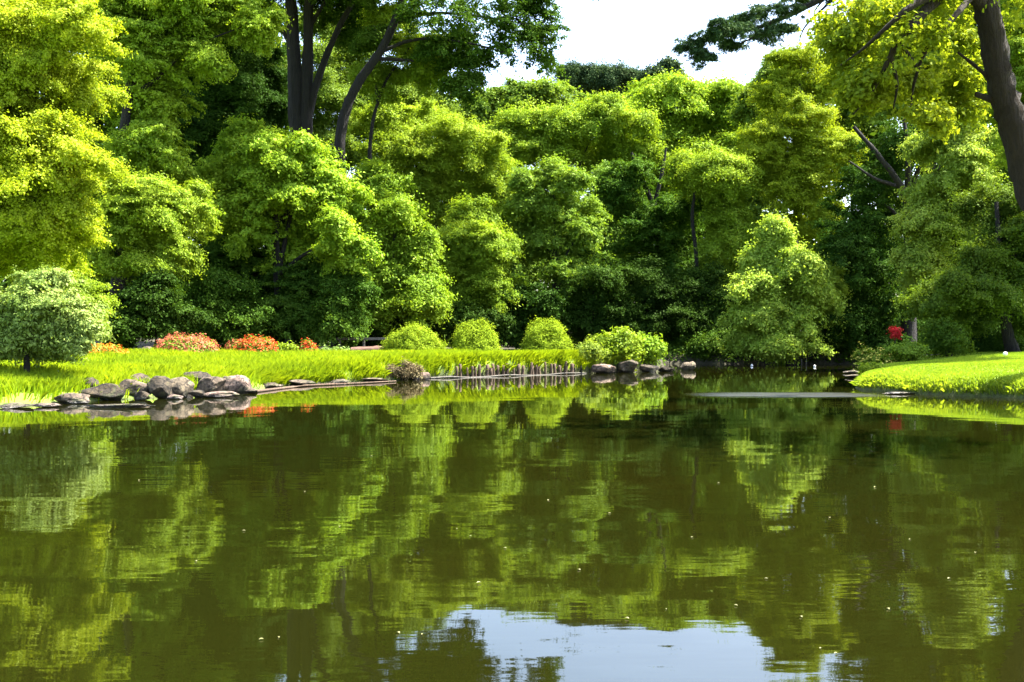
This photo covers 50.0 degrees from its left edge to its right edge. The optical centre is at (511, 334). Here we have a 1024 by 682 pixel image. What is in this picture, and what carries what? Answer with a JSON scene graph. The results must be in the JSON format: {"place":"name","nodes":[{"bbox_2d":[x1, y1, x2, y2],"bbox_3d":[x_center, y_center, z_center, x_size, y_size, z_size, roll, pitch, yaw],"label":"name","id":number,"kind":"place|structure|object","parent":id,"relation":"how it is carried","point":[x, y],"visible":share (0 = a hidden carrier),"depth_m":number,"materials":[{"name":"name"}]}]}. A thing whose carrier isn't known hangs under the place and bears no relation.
{"place":"outdoors","nodes":[
{"label":"outdoors","id":0,"kind":"place"},
{"bbox_2d":[0,347,648,402],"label":"grass","id":1,"kind":"structure","parent":0,"point":[284,367],"depth_m":36.43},
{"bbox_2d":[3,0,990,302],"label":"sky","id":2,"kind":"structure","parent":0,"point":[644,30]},
{"bbox_2d":[0,364,1023,681],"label":"water","id":3,"kind":"structure","parent":0,"point":[522,528],"depth_m":8.82,"materials":[{"name":"liquid"}]},
{"bbox_2d":[0,402,32,408],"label":"stone","id":4,"kind":"object","parent":3,"relation":"on","point":[12,405],"visible":1,"depth_m":23.72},
{"bbox_2d":[32,403,61,406],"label":"stone","id":5,"kind":"object","parent":3,"relation":"on","point":[47,405],"visible":0.97,"depth_m":24.09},
{"bbox_2d":[54,393,89,403],"bbox_3d":[-10.189,1.494,25.425,0.840,0.269,0.468,0,0,0],"label":"flat stone","id":6,"kind":"object","parent":3,"relation":"on","point":[73,398],"visible":0.95,"depth_m":25.29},
{"bbox_2d":[85,404,155,407],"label":"flat stone","id":7,"kind":"object","parent":3,"relation":"on","point":[116,405],"visible":1,"depth_m":23.90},
{"bbox_2d":[134,391,149,400],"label":"stone","id":8,"kind":"object","parent":3,"relation":"on","point":[141,395],"visible":0.99,"depth_m":26.54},
{"bbox_2d":[147,376,176,398],"bbox_3d":[-8.787,1.353,27.464,0.705,0.630,0.591,0,0,19],"label":"boulder","id":9,"kind":"object","parent":3,"relation":"in","point":[159,387],"visible":0.87,"depth_m":27.34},
{"bbox_2d":[166,394,183,398],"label":"stone","id":10,"kind":"object","parent":3,"relation":"on","point":[172,396],"visible":0.98,"depth_m":27.03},
{"bbox_2d":[171,377,194,397],"bbox_3d":[-8.431,1.368,27.786,0.636,0.589,0.666,0,0,23],"label":"boulder","id":11,"kind":"object","parent":3,"relation":"in","point":[182,386],"visible":0.69,"depth_m":27.61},
{"bbox_2d":[188,390,204,397],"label":"stone","id":12,"kind":"object","parent":3,"relation":"on","point":[198,393],"visible":0.93,"depth_m":27.70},
{"bbox_2d":[196,376,225,392],"bbox_3d":[-7.895,1.380,28.846,0.696,0.560,0.602,0,0,20],"label":"boulder","id":13,"kind":"object","parent":3,"relation":"in","point":[210,384],"visible":0.75,"depth_m":28.64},
{"bbox_2d":[204,391,239,397],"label":"flat stone","id":14,"kind":"object","parent":3,"relation":"on","point":[219,394],"visible":0.98,"depth_m":27.77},
{"bbox_2d":[223,375,251,393],"bbox_3d":[-7.509,1.383,29.946,0.800,0.554,0.569,0,0,0],"label":"boulder","id":15,"kind":"object","parent":3,"relation":"in","point":[241,384],"visible":0.65,"depth_m":29.71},
{"bbox_2d":[244,387,256,392],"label":"stone","id":16,"kind":"object","parent":3,"relation":"on","point":[251,390],"visible":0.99,"depth_m":29.68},
{"bbox_2d":[263,383,282,387],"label":"stone","id":17,"kind":"object","parent":3,"relation":"on","point":[271,385],"visible":0.84,"depth_m":32.78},
{"bbox_2d":[289,379,314,384],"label":"stone","id":18,"kind":"object","parent":3,"relation":"on","point":[297,382],"visible":0.97,"depth_m":34.43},
{"bbox_2d":[256,380,395,391],"bbox_3d":[-5.829,1.570,33.760,0.835,0.083,7.405,0,0,25],"label":"edging log","id":19,"kind":"object","parent":3,"relation":"on","point":[271,389],"visible":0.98,"depth_m":33.99,"materials":[{"name":"brown wood"}]},
{"bbox_2d":[328,379,349,382],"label":"stone","id":20,"kind":"object","parent":3,"relation":"on","point":[339,381],"visible":0.86,"depth_m":36.05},
{"bbox_2d":[363,378,387,381],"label":"stone","id":21,"kind":"object","parent":3,"relation":"on","point":[373,379],"visible":0.89,"depth_m":36.98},
{"bbox_2d":[355,308,451,348],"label":"shrub","id":22,"kind":"object","parent":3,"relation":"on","point":[375,333],"visible":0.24,"depth_m":56.42,"materials":[{"name":"green plant"}]},
{"bbox_2d":[409,372,429,379],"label":"stone","id":23,"kind":"object","parent":3,"relation":"on","point":[426,375],"visible":0.64,"depth_m":38.87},
{"bbox_2d":[591,364,615,372],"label":"stone","id":24,"kind":"object","parent":3,"relation":"on","point":[602,368],"visible":0.98,"depth_m":44.94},
{"bbox_2d":[618,360,638,372],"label":"stone","id":25,"kind":"object","parent":3,"relation":"in","point":[629,366],"visible":0.98,"depth_m":45.81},
{"bbox_2d":[639,364,659,371],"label":"stone","id":26,"kind":"object","parent":3,"relation":"on","point":[647,368],"visible":0.98,"depth_m":46.44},
{"bbox_2d":[658,367,673,371],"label":"stone","id":27,"kind":"object","parent":3,"relation":"on","point":[665,369],"visible":0.97,"depth_m":47.04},
{"bbox_2d":[680,361,695,369],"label":"stone","id":28,"kind":"object","parent":3,"relation":"on","point":[691,365],"visible":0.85,"depth_m":49.30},
{"bbox_2d":[883,392,914,393],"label":"flat stone","id":29,"kind":"object","parent":3,"relation":"on","point":[898,393],"visible":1,"depth_m":29.26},
{"bbox_2d":[0,337,1023,404],"bbox_3d":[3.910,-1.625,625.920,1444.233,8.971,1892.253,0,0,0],"label":"ground","id":30,"kind":"structure","parent":0,"point":[19,398],"depth_m":41.30,"materials":[{"name":"plant"}]},
{"bbox_2d":[0,262,118,371],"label":"silver shrub","id":31,"kind":"object","parent":30,"relation":"on","point":[43,316],"visible":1,"depth_m":27.42,"materials":[{"name":"green plant"}]},
{"bbox_2d":[0,0,137,291],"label":"broadleaf tree","id":32,"kind":"object","parent":30,"relation":"on","point":[49,157],"visible":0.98,"depth_m":32.49,"materials":[{"name":"green plant"}]},
{"bbox_2d":[80,377,98,388],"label":"stone","id":33,"kind":"object","parent":30,"relation":"on","point":[92,380],"visible":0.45,"depth_m":27.25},
{"bbox_2d":[60,260,126,341],"bbox_3d":[-14.660,-0.776,37.187,2.963,3.930,3.498,0,0,-31],"label":"green shrub","id":34,"kind":"object","parent":30,"relation":"on","point":[102,298],"visible":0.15,"depth_m":36.99,"materials":[{"name":"green plant"}]},
{"bbox_2d":[78,383,124,400],"bbox_3d":[-9.903,1.416,26.545,1.151,0.469,0.484,0,0,0],"label":"boulder","id":35,"kind":"object","parent":30,"relation":"on","point":[109,392],"visible":0.88,"depth_m":26.43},
{"bbox_2d":[90,340,128,353],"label":"azalea","id":36,"kind":"object","parent":30,"relation":"on","point":[106,347],"visible":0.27,"depth_m":39.16,"materials":[{"name":"yellow plant"}]},
{"bbox_2d":[92,302,161,348],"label":"shrub","id":37,"kind":"object","parent":30,"relation":"on","point":[125,327],"visible":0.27,"depth_m":43.18,"materials":[{"name":"green plant"}]},
{"bbox_2d":[40,162,226,348],"bbox_3d":[-16.581,-3.094,46.421,8.262,8.316,5.912,0,0,24],"label":"pale tree","id":38,"kind":"object","parent":30,"relation":"on","point":[161,219],"visible":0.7,"depth_m":45.08,"materials":[{"name":"green plant"}]},
{"bbox_2d":[119,379,150,395],"bbox_3d":[-9.504,1.389,27.610,0.915,0.537,0.503,0,0,0],"label":"boulder","id":39,"kind":"object","parent":30,"relation":"on","point":[124,385],"visible":0.45,"depth_m":27.46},
{"bbox_2d":[131,373,150,382],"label":"boulder","id":40,"kind":"object","parent":30,"relation":"on","point":[142,376],"visible":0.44,"depth_m":29.07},
{"bbox_2d":[102,261,222,347],"bbox_3d":[-14.685,-0.927,45.058,5.708,4.070,4.330,0,0,0],"label":"shrub","id":41,"kind":"object","parent":30,"relation":"on","point":[144,295],"visible":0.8,"depth_m":44.09,"materials":[{"name":"green plant"}]},
{"bbox_2d":[76,0,293,296],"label":"overhanging tree","id":42,"kind":"object","parent":30,"relation":"on","point":[163,38],"visible":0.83,"depth_m":49.50,"materials":[{"name":"green plant"}]},
{"bbox_2d":[152,331,220,352],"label":"azalea","id":43,"kind":"object","parent":30,"relation":"on","point":[185,342],"visible":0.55,"depth_m":42.35,"materials":[{"name":"orange plant"}]},
{"bbox_2d":[183,371,210,383],"bbox_3d":[-8.706,1.221,30.404,0.718,0.402,0.483,0,0,0],"label":"boulder","id":44,"kind":"object","parent":30,"relation":"on","point":[200,375],"visible":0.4,"depth_m":30.32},
{"bbox_2d":[157,24,288,237],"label":"dark tree","id":45,"kind":"object","parent":30,"relation":"on","point":[259,86],"visible":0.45,"depth_m":71.41,"materials":[{"name":"green plant"}]},
{"bbox_2d":[162,250,294,349],"bbox_3d":[-13.086,-1.285,51.061,6.156,5.193,5.122,0,0,-19],"label":"shrub","id":46,"kind":"object","parent":30,"relation":"on","point":[219,293],"visible":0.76,"depth_m":50.19,"materials":[{"name":"green plant"}]},
{"bbox_2d":[224,338,241,350],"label":"azalea","id":47,"kind":"object","parent":30,"relation":"on","point":[231,344],"visible":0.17,"depth_m":44.44,"materials":[{"name":"orange plant"}]},
{"bbox_2d":[229,334,278,352],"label":"azalea","id":48,"kind":"object","parent":30,"relation":"on","point":[256,344],"visible":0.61,"depth_m":43.62,"materials":[{"name":"orange plant"}]},
{"bbox_2d":[176,222,374,346],"bbox_3d":[-11.880,-2.376,54.067,10.918,7.549,7.548,0,0,0],"label":"dark tree","id":49,"kind":"object","parent":30,"relation":"on","point":[300,278],"visible":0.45,"depth_m":52.51,"materials":[{"name":"green plant"}]},
{"bbox_2d":[268,340,298,351],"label":"bed plant","id":50,"kind":"object","parent":30,"relation":"on","point":[287,346],"visible":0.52,"depth_m":44.17,"materials":[{"name":"green plant"}]},
{"bbox_2d":[185,112,388,345],"bbox_3d":[-11.171,-4.954,53.048,10.833,12.024,8.505,0,0,0],"label":"round tree","id":51,"kind":"object","parent":30,"relation":"on","point":[280,195],"visible":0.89,"depth_m":51.84,"materials":[{"name":"green plant"}]},
{"bbox_2d":[298,338,319,350],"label":"azalea","id":52,"kind":"object","parent":30,"relation":"on","point":[307,344],"visible":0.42,"depth_m":44.35,"materials":[{"name":"orange plant"}]},
{"bbox_2d":[248,269,385,348],"bbox_3d":[-9.278,-0.994,51.693,6.840,4.175,5.389,0,0,0],"label":"shrub","id":53,"kind":"object","parent":30,"relation":"on","point":[317,318],"visible":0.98,"depth_m":50.48,"materials":[{"name":"green plant"}]},
{"bbox_2d":[255,0,411,345],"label":"twin trunk tree","id":54,"kind":"object","parent":30,"relation":"on","point":[303,86],"visible":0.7,"depth_m":61.76,"materials":[{"name":"green plant"}]},
{"bbox_2d":[320,344,349,350],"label":"bed plant","id":55,"kind":"object","parent":30,"relation":"on","point":[336,348],"visible":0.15,"depth_m":44.66,"materials":[{"name":"green plant"}]},
{"bbox_2d":[336,337,389,348],"bbox_3d":[-6.828,0.574,50.553,2.603,0.911,0.165,0,0,0],"label":"rail fence","id":56,"kind":"object","parent":30,"relation":"on","point":[369,338],"visible":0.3,"depth_m":50.47,"materials":[{"name":"brown wood"}]},
{"bbox_2d":[267,6,464,175],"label":"leafy tree","id":57,"kind":"object","parent":30,"relation":"on","point":[333,90],"visible":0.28,"depth_m":77.80,"materials":[{"name":"green plant"}]},
{"bbox_2d":[351,346,383,350],"bbox_3d":[-5.845,0.680,46.048,1.855,0.445,0.497,0,0,0],"label":"fallen log","id":58,"kind":"object","parent":30,"relation":"on","point":[376,348],"visible":0.28,"depth_m":45.94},
{"bbox_2d":[342,0,451,270],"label":"young tree","id":59,"kind":"object","parent":30,"relation":"on","point":[382,78],"visible":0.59,"depth_m":60.44,"materials":[{"name":"green plant"}]},
{"bbox_2d":[341,152,461,334],"bbox_3d":[-5.980,-4.055,55.735,7.058,10.340,6.528,0,0,0],"label":"leafy tree","id":60,"kind":"object","parent":30,"relation":"on","point":[411,288],"visible":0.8,"depth_m":54.54,"materials":[{"name":"green plant"}]},
{"bbox_2d":[382,356,424,379],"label":"twiggy shrub","id":61,"kind":"object","parent":30,"relation":"on","point":[409,370],"visible":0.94,"depth_m":38.28,"materials":[{"name":"brown plant"}]},
{"bbox_2d":[378,318,448,350],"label":"clipped bush","id":62,"kind":"object","parent":30,"relation":"on","point":[406,338],"visible":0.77,"depth_m":44.82,"materials":[{"name":"green plant"}]},
{"bbox_2d":[346,96,525,275],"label":"feathery tree","id":63,"kind":"object","parent":30,"relation":"on","point":[445,153],"visible":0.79,"depth_m":66.41,"materials":[{"name":"green plant"}]},
{"bbox_2d":[319,0,598,347],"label":"curved trunk tree","id":64,"kind":"object","parent":30,"relation":"on","point":[470,54],"visible":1,"depth_m":57.90,"materials":[{"name":"green plant"}]},
{"bbox_2d":[425,295,518,345],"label":"shrub","id":65,"kind":"object","parent":30,"relation":"on","point":[467,314],"visible":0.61,"depth_m":57.13,"materials":[{"name":"green plant"}]},
{"bbox_2d":[448,317,502,350],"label":"clipped bush","id":66,"kind":"object","parent":30,"relation":"on","point":[471,341],"visible":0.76,"depth_m":45.96,"materials":[{"name":"green plant"}]},
{"bbox_2d":[426,180,527,329],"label":"slender tree","id":67,"kind":"object","parent":30,"relation":"on","point":[479,241],"visible":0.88,"depth_m":58.59,"materials":[{"name":"green plant"}]},
{"bbox_2d":[485,364,488,375],"bbox_3d":[-0.944,1.513,41.344,0.160,0.788,0.217,0,0,44],"label":"wooden stake","id":68,"kind":"object","parent":30,"relation":"on","point":[486,370],"visible":0.61,"depth_m":41.32,"materials":[{"name":"brown wood"}]},
{"bbox_2d":[430,372,585,378],"bbox_3d":[0.093,1.573,42.223,7.889,0.116,0.233,0,0,-41],"label":"edging log","id":69,"kind":"object","parent":30,"relation":"on","point":[503,375],"visible":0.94,"depth_m":41.75,"materials":[{"name":"brown wood"}]},
{"bbox_2d":[0,2,1016,346],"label":"woodland","id":70,"kind":"object","parent":30,"relation":"on","point":[106,124],"visible":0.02,"depth_m":81.74,"materials":[{"name":"green plant"}]},
{"bbox_2d":[449,62,593,167],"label":"distant tree","id":71,"kind":"object","parent":30,"relation":"on","point":[494,98],"visible":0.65,"depth_m":115.23,"materials":[{"name":"green plant"}]},
{"bbox_2d":[493,154,551,343],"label":"leafy tree","id":72,"kind":"object","parent":30,"relation":"on","point":[525,271],"visible":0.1,"depth_m":75.72,"materials":[{"name":"green plant"}]},
{"bbox_2d":[479,277,581,350],"bbox_3d":[0.634,-0.883,59.971,6.710,4.588,5.524,0,0,0],"label":"shrub","id":73,"kind":"object","parent":30,"relation":"on","point":[545,305],"visible":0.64,"depth_m":58.72,"materials":[{"name":"green plant"}]},
{"bbox_2d":[517,315,574,349],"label":"clipped bush","id":74,"kind":"object","parent":30,"relation":"on","point":[536,338],"visible":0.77,"depth_m":47.40,"materials":[{"name":"green plant"}]},
{"bbox_2d":[496,151,618,294],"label":"layered tree","id":75,"kind":"object","parent":30,"relation":"on","point":[557,224],"visible":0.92,"depth_m":61.34,"materials":[{"name":"green plant"}]},
{"bbox_2d":[563,361,567,372],"bbox_3d":[2.138,1.496,44.242,0.275,0.833,0.167,0,0,-24],"label":"wooden stake","id":76,"kind":"object","parent":30,"relation":"on","point":[565,367],"visible":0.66,"depth_m":44.19,"materials":[{"name":"brown wood"}]},
{"bbox_2d":[476,88,673,331],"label":"distant tree","id":77,"kind":"object","parent":30,"relation":"on","point":[581,132],"visible":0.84,"depth_m":85.39,"materials":[{"name":"green plant"}]},
{"bbox_2d":[575,334,611,363],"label":"leafy bush","id":78,"kind":"object","parent":30,"relation":"on","point":[597,350],"visible":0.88,"depth_m":45.36,"materials":[{"name":"green plant"}]},
{"bbox_2d":[551,47,640,103],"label":"distant tree","id":79,"kind":"object","parent":30,"relation":"on","point":[593,77],"visible":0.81,"depth_m":126.27,"materials":[{"name":"green plant"}]},
{"bbox_2d":[557,247,653,344],"bbox_3d":[4.846,-1.771,60.971,5.543,6.361,5.189,0,0,-28],"label":"shrub","id":80,"kind":"object","parent":30,"relation":"on","point":[597,315],"visible":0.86,"depth_m":60.29,"materials":[{"name":"green plant"}]},
{"bbox_2d":[585,325,647,370],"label":"leafy bush","id":81,"kind":"object","parent":30,"relation":"on","point":[624,343],"visible":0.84,"depth_m":46.45,"materials":[{"name":"green plant"}]},
{"bbox_2d":[583,159,653,267],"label":"leafy tree","id":82,"kind":"object","parent":30,"relation":"on","point":[613,237],"visible":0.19,"depth_m":78.51,"materials":[{"name":"green plant"}]},
{"bbox_2d":[587,148,711,338],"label":"forked tree","id":83,"kind":"object","parent":30,"relation":"on","point":[643,224],"visible":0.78,"depth_m":68.86,"materials":[{"name":"green plant"}]},
{"bbox_2d":[586,243,713,345],"bbox_3d":[7.926,-1.986,62.163,8.051,6.341,5.871,0,0,0],"label":"shrub","id":84,"kind":"object","parent":30,"relation":"on","point":[663,294],"visible":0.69,"depth_m":61.10,"materials":[{"name":"green plant"}]},
{"bbox_2d":[633,331,668,365],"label":"leafy bush","id":85,"kind":"object","parent":30,"relation":"on","point":[652,349],"visible":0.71,"depth_m":47.76,"materials":[{"name":"green plant"}]},
{"bbox_2d":[625,54,687,102],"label":"distant pine","id":86,"kind":"object","parent":30,"relation":"on","point":[668,62],"visible":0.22,"depth_m":110.89,"materials":[{"name":"green plant"}]},
{"bbox_2d":[598,60,757,241],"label":"tall tree","id":87,"kind":"object","parent":30,"relation":"on","point":[693,110],"visible":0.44,"depth_m":89.85,"materials":[{"name":"green plant"}]},
{"bbox_2d":[657,254,755,348],"bbox_3d":[11.814,-1.328,62.589,7.671,6.557,5.491,0,0,23],"label":"shrub","id":88,"kind":"object","parent":30,"relation":"on","point":[716,290],"visible":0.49,"depth_m":61.96,"materials":[{"name":"green plant"}]},
{"bbox_2d":[669,322,755,360],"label":"shrub","id":89,"kind":"object","parent":30,"relation":"on","point":[701,343],"visible":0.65,"depth_m":59.59,"materials":[{"name":"green plant"}]},
{"bbox_2d":[658,137,771,282],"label":"tree","id":90,"kind":"object","parent":30,"relation":"on","point":[715,177],"visible":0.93,"depth_m":64.11,"materials":[{"name":"green plant"}]},
{"bbox_2d":[694,182,782,304],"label":"leafy tree","id":91,"kind":"object","parent":30,"relation":"on","point":[764,206],"visible":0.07,"depth_m":81.78,"materials":[{"name":"green plant"}]},
{"bbox_2d":[572,341,930,365],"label":"undergrowth","id":92,"kind":"object","parent":30,"relation":"on","point":[672,348],"visible":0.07,"depth_m":59.61,"materials":[{"name":"green plant"}]},
{"bbox_2d":[669,0,834,73],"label":"pine tree","id":93,"kind":"object","parent":30,"relation":"on","point":[723,35],"visible":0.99,"depth_m":28.43,"materials":[{"name":"green plant"}]},
{"bbox_2d":[721,44,801,211],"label":"distant tree","id":94,"kind":"object","parent":30,"relation":"on","point":[742,112],"visible":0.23,"depth_m":82.28,"materials":[{"name":"green plant"}]},
{"bbox_2d":[711,208,858,365],"bbox_3d":[14.410,-1.800,57.620,7.947,9.766,5.657,0,0,-23],"label":"weeping tree","id":95,"kind":"object","parent":30,"relation":"on","point":[796,285],"visible":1,"depth_m":56.45,"materials":[{"name":"green plant"}]},
{"bbox_2d":[733,38,869,330],"bbox_3d":[17.049,-8.515,65.976,8.210,19.328,7.707,0,0,0],"label":"golden tree","id":96,"kind":"object","parent":30,"relation":"on","point":[799,173],"visible":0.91,"depth_m":64.50,"materials":[{"name":"green plant"}]},
{"bbox_2d":[819,51,902,215],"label":"leafy tree","id":97,"kind":"object","parent":30,"relation":"on","point":[844,115],"visible":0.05,"depth_m":82.24,"materials":[{"name":"green plant"}]},
{"bbox_2d":[803,115,927,357],"bbox_3d":[19.846,-5.319,59.583,7.328,13.904,9.865,0,0,34],"label":"branching tree","id":98,"kind":"object","parent":30,"relation":"on","point":[863,247],"visible":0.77,"depth_m":58.38,"materials":[{"name":"green plant"}]},
{"bbox_2d":[854,359,888,374],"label":"green bush","id":99,"kind":"object","parent":30,"relation":"on","point":[866,366],"visible":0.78,"depth_m":34.49,"materials":[{"name":"green plant"}]},
{"bbox_2d":[846,341,904,369],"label":"flowering bush","id":100,"kind":"object","parent":30,"relation":"on","point":[865,355],"visible":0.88,"depth_m":38.88,"materials":[{"name":"green plant"}]},
{"bbox_2d":[826,314,927,349],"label":"shrub","id":101,"kind":"object","parent":30,"relation":"on","point":[918,325],"visible":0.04,"depth_m":61.13,"materials":[{"name":"green plant"}]},
{"bbox_2d":[886,326,903,342],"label":"red flower","id":102,"kind":"object","parent":30,"relation":"on","point":[896,332],"visible":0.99,"depth_m":40.13,"materials":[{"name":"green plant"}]},
{"bbox_2d":[880,337,932,361],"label":"green bush","id":103,"kind":"object","parent":30,"relation":"on","point":[910,351],"visible":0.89,"depth_m":39.10,"materials":[{"name":"green plant"}]},
{"bbox_2d":[797,0,1023,211],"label":"leaning tree","id":104,"kind":"object","parent":30,"relation":"on","point":[861,73],"visible":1,"depth_m":22.63,"materials":[{"name":"green plant"}]},
{"bbox_2d":[827,2,1014,335],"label":"leafy tree","id":105,"kind":"object","parent":30,"relation":"on","point":[884,113],"visible":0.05,"depth_m":73.17,"materials":[{"name":"green plant"}]},
{"bbox_2d":[849,351,1023,395],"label":"lawn grass","id":106,"kind":"structure","parent":30,"relation":"on","point":[1011,360],"depth_m":30.12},
{"bbox_2d":[881,89,1009,353],"bbox_3d":[20.037,-5.122,49.785,5.954,12.594,7.071,0,0,24],"label":"light tree","id":107,"kind":"object","parent":30,"relation":"on","point":[966,155],"visible":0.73,"depth_m":48.72,"materials":[{"name":"green plant"}]},
{"bbox_2d":[915,314,981,357],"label":"green bush","id":108,"kind":"object","parent":30,"relation":"on","point":[943,338],"visible":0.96,"depth_m":39.57,"materials":[{"name":"green plant"}]},
{"bbox_2d":[887,174,1023,351],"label":"shady tree","id":109,"kind":"object","parent":30,"relation":"on","point":[981,286],"visible":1,"depth_m":42.58,"materials":[{"name":"green plant"}]},
{"bbox_2d":[948,321,1023,352],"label":"shrub","id":110,"kind":"object","parent":30,"relation":"on","point":[990,343],"visible":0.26,"depth_m":44.82,"materials":[{"name":"green plant"}]},
{"bbox_2d":[977,0,1023,206],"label":"edge tree","id":111,"kind":"object","parent":30,"relation":"on","point":[1016,55],"visible":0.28,"depth_m":36.64,"materials":[{"name":"green plant"}]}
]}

